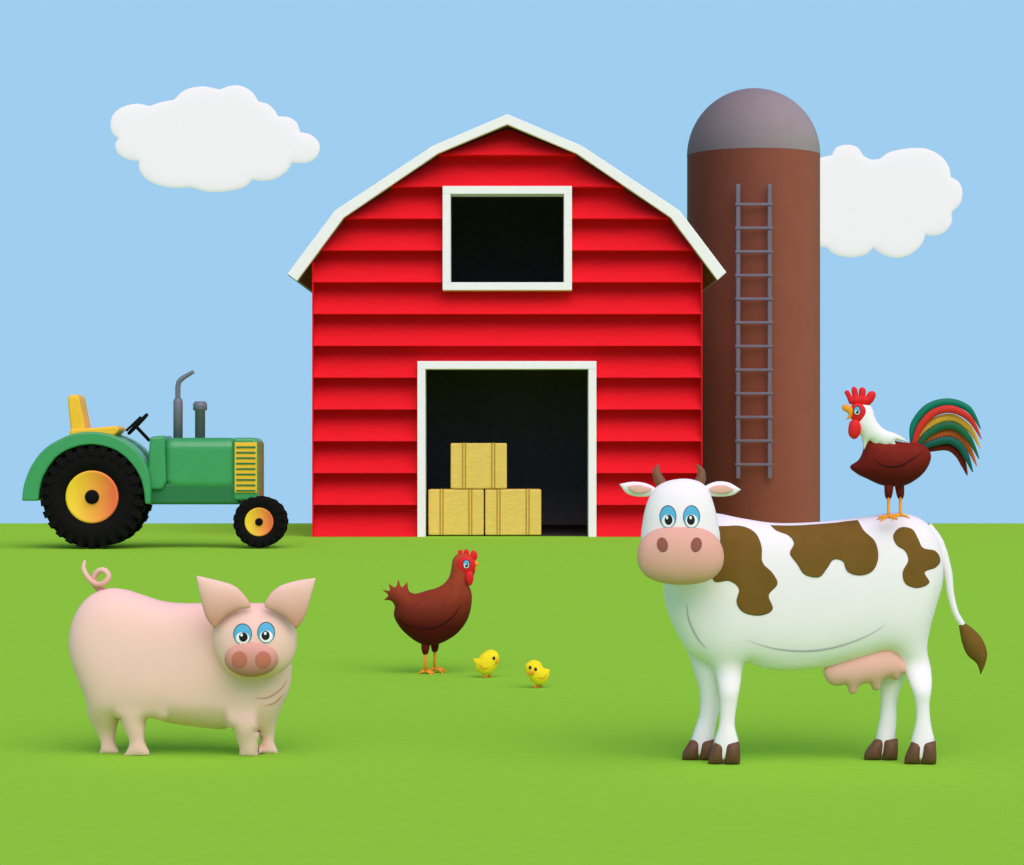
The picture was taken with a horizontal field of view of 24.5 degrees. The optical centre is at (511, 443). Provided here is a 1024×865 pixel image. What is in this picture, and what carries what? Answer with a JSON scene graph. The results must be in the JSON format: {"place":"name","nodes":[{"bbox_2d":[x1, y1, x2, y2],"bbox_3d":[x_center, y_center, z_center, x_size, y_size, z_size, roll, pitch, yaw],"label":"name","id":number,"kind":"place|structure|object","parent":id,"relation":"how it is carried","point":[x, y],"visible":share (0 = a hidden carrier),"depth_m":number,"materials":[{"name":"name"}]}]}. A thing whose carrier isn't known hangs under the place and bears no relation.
{"place":"outdoors","nodes":[
{"label":"outdoors","id":0,"kind":"place"},
{"bbox_2d":[110,85,319,191],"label":"cloud","id":1,"kind":"structure","parent":0,"point":[227,138],"depth_m":189.63,"materials":[{"name":"white"}]},
{"bbox_2d":[288,114,725,536],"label":"barn","id":2,"kind":"structure","parent":0,"point":[529,295],"depth_m":48.44,"materials":[{"name":"red paint"}]},
{"bbox_2d":[443,194,450,281],"bbox_3d":[-1.332,-4.173,48.370,0.161,1.797,0.580,0,0,0],"label":"loft window frame left","id":3,"kind":"structure","parent":2,"relation":"in","point":[446,197],"depth_m":48.08,"materials":[{"name":"white paint"}]},
{"bbox_2d":[428,488,483,534],"bbox_3d":[-1.148,1.413,48.815,1.136,0.949,0.774,0,0,0],"label":"hay bale","id":4,"kind":"object","parent":2,"relation":"on","point":[455,511],"visible":0.92,"depth_m":48.44,"materials":[{"name":"plant"}]},
{"bbox_2d":[451,443,506,488],"bbox_3d":[-0.682,0.462,48.815,1.152,0.949,0.774,0,0,0],"label":"hay bale","id":5,"kind":"object","parent":4,"relation":"on","point":[478,465],"visible":1,"depth_m":48.44,"materials":[{"name":"plant"}]},
{"bbox_2d":[443,186,571,196],"bbox_3d":[-0.096,-5.152,48.370,2.632,0.161,0.580,0,0,0],"label":"loft window frame top","id":6,"kind":"structure","parent":2,"relation":"in","point":[455,191],"depth_m":48.08,"materials":[{"name":"white paint"}]},
{"bbox_2d":[485,488,540,534],"bbox_3d":[0.024,1.413,48.815,1.152,0.949,0.774,0,0,0],"label":"hay bale","id":7,"kind":"object","parent":2,"relation":"on","point":[512,511],"visible":0.92,"depth_m":48.44,"materials":[{"name":"plant"}]},
{"bbox_2d":[563,194,571,281],"bbox_3d":[1.140,-4.173,48.370,0.161,1.797,0.580,0,0,0],"label":"loft window frame right","id":8,"kind":"structure","parent":2,"relation":"in","point":[567,199],"depth_m":48.08,"materials":[{"name":"white paint"}]},
{"bbox_2d":[0,0,1023,522],"bbox_3d":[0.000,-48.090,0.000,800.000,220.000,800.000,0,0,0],"label":"sky","id":9,"kind":"structure","parent":0,"point":[130,294],"depth_m":395.19,"materials":[{"name":"blue"}]},
{"bbox_2d":[0,523,1023,864],"bbox_3d":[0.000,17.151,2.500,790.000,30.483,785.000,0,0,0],"label":"ground","id":10,"kind":"structure","parent":0,"point":[386,753],"depth_m":15.38,"materials":[{"name":"green plant"}]},
{"bbox_2d":[22,370,288,547],"bbox_3d":[-6.470,0.279,43.211,4.726,3.231,1.370,0,0,0],"label":"tractor","id":11,"kind":"object","parent":10,"relation":"on","point":[86,484],"visible":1,"depth_m":42.73,"materials":[{"name":"green metal"}]},
{"bbox_2d":[68,560,315,755],"bbox_3d":[-1.947,1.314,14.392,1.547,1.192,0.628,0,0,0],"label":"pig","id":12,"kind":"object","parent":10,"relation":"on","point":[221,655],"visible":1,"depth_m":14.32},
{"bbox_2d":[383,549,478,674],"bbox_3d":[-0.671,1.403,19.562,0.809,1.051,0.334,0,0,0],"label":"hen","id":13,"kind":"object","parent":10,"relation":"on","point":[434,618],"visible":1,"depth_m":19.46,"materials":[{"name":"brown"}]},
{"bbox_2d":[473,650,498,677],"bbox_3d":[-0.208,1.795,19.225,0.225,0.231,0.127,0,0,0],"label":"chick","id":14,"kind":"object","parent":10,"relation":"on","point":[486,662],"visible":1,"depth_m":19.19},
{"bbox_2d":[525,660,549,687],"bbox_3d":[0.197,1.799,18.425,0.191,0.221,0.116,0,0,-13],"label":"chick","id":15,"kind":"object","parent":10,"relation":"on","point":[537,673],"visible":1,"depth_m":18.39},
{"bbox_2d":[687,88,819,522],"bbox_3d":[5.885,-3.063,57.499,3.234,11.147,3.435,0,0,0],"label":"silo","id":16,"kind":"object","parent":10,"relation":"on","point":[753,187],"visible":0.98,"depth_m":56.17,"materials":[{"name":"metal"}]},
{"bbox_2d":[619,464,986,763],"bbox_3d":[1.715,1.016,14.171,2.242,1.787,0.675,0,0,-13],"label":"cow","id":17,"kind":"object","parent":10,"relation":"on","point":[851,604],"visible":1,"depth_m":14.01},
{"bbox_2d":[842,387,981,521],"bbox_3d":[2.376,0.066,14.047,0.850,0.804,0.259,0,0,0],"label":"rooster","id":18,"kind":"object","parent":17,"relation":"on","point":[887,461],"visible":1,"depth_m":14.02},
{"bbox_2d":[820,145,962,257],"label":"cloud","id":19,"kind":"structure","parent":0,"point":[900,203],"depth_m":189.62,"materials":[{"name":"white"}]}
]}

